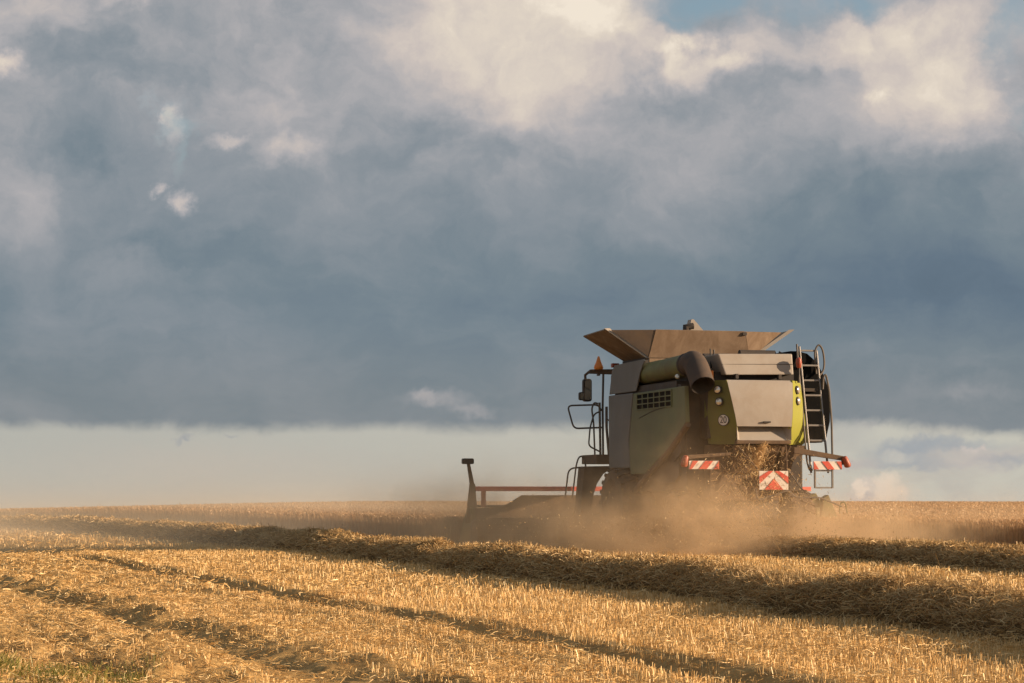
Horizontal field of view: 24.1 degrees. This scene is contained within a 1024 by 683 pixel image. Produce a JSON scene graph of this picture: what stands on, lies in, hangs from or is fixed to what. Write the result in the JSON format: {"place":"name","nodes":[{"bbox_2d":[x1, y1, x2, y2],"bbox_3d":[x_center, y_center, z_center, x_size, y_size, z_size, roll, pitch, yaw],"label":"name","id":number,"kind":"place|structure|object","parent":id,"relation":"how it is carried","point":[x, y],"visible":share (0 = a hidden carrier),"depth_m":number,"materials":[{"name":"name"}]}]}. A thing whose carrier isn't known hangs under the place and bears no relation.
{"place":"outdoors","nodes":[
{"label":"outdoors","id":0,"kind":"place"},
{"bbox_2d":[0,525,1023,682],"bbox_3d":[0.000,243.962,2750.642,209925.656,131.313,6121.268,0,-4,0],"label":"ground","id":1,"kind":"structure","parent":0,"point":[335,669],"depth_m":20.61,"materials":[{"name":"beige plant"}]},
{"bbox_2d":[0,650,169,682],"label":"grass","id":2,"kind":"structure","parent":1,"relation":"on","point":[10,661],"depth_m":16.25,"materials":[{"name":"plant"}]},
{"bbox_2d":[0,513,1023,646],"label":"straw windrow","id":3,"kind":"object","parent":1,"relation":"on","point":[962,606],"visible":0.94,"depth_m":29.40,"materials":[{"name":"beige plant"}]},
{"bbox_2d":[0,500,1023,545],"bbox_3d":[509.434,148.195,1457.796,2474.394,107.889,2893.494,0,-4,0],"label":"standing wheat","id":4,"kind":"object","parent":1,"relation":"on","point":[401,518],"visible":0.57,"depth_m":74.02,"materials":[{"name":"beige plant"}]},
{"bbox_2d":[456,319,850,552],"bbox_3d":[4.569,2.203,56.801,10.076,5.399,10.073,1,-4,-15],"label":"combine harvester","id":5,"kind":"object","parent":1,"relation":"on","point":[695,388],"visible":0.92,"depth_m":53.30,"materials":[{"name":"metal"}]},
{"bbox_2d":[699,441,807,533],"bbox_3d":[5.188,3.147,51.792,2.641,2.019,1.213,1,-4,-15],"label":"falling straw","id":6,"kind":"object","parent":5,"relation":"attached to","point":[759,454],"visible":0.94,"depth_m":51.90,"materials":[{"name":"beige plant"}]},
{"bbox_2d":[712,533,1023,573],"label":"straw windrow","id":7,"kind":"object","parent":1,"relation":"on","point":[998,557],"visible":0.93,"depth_m":43.75,"materials":[{"name":"beige plant"}]},
{"bbox_2d":[0,0,1023,508],"label":"sky","id":8,"kind":"structure","parent":0,"point":[254,251],"materials":[{"name":"grey"}]},
{"bbox_2d":[414,436,1013,549],"bbox_3d":[2.649,3.049,50.023,11.659,2.372,16.333,1,-4,-17],"label":"flying chaff","id":9,"kind":"object","parent":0,"point":[744,530],"visible":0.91,"depth_m":50.39,"materials":[{"name":"plant"}]}
]}

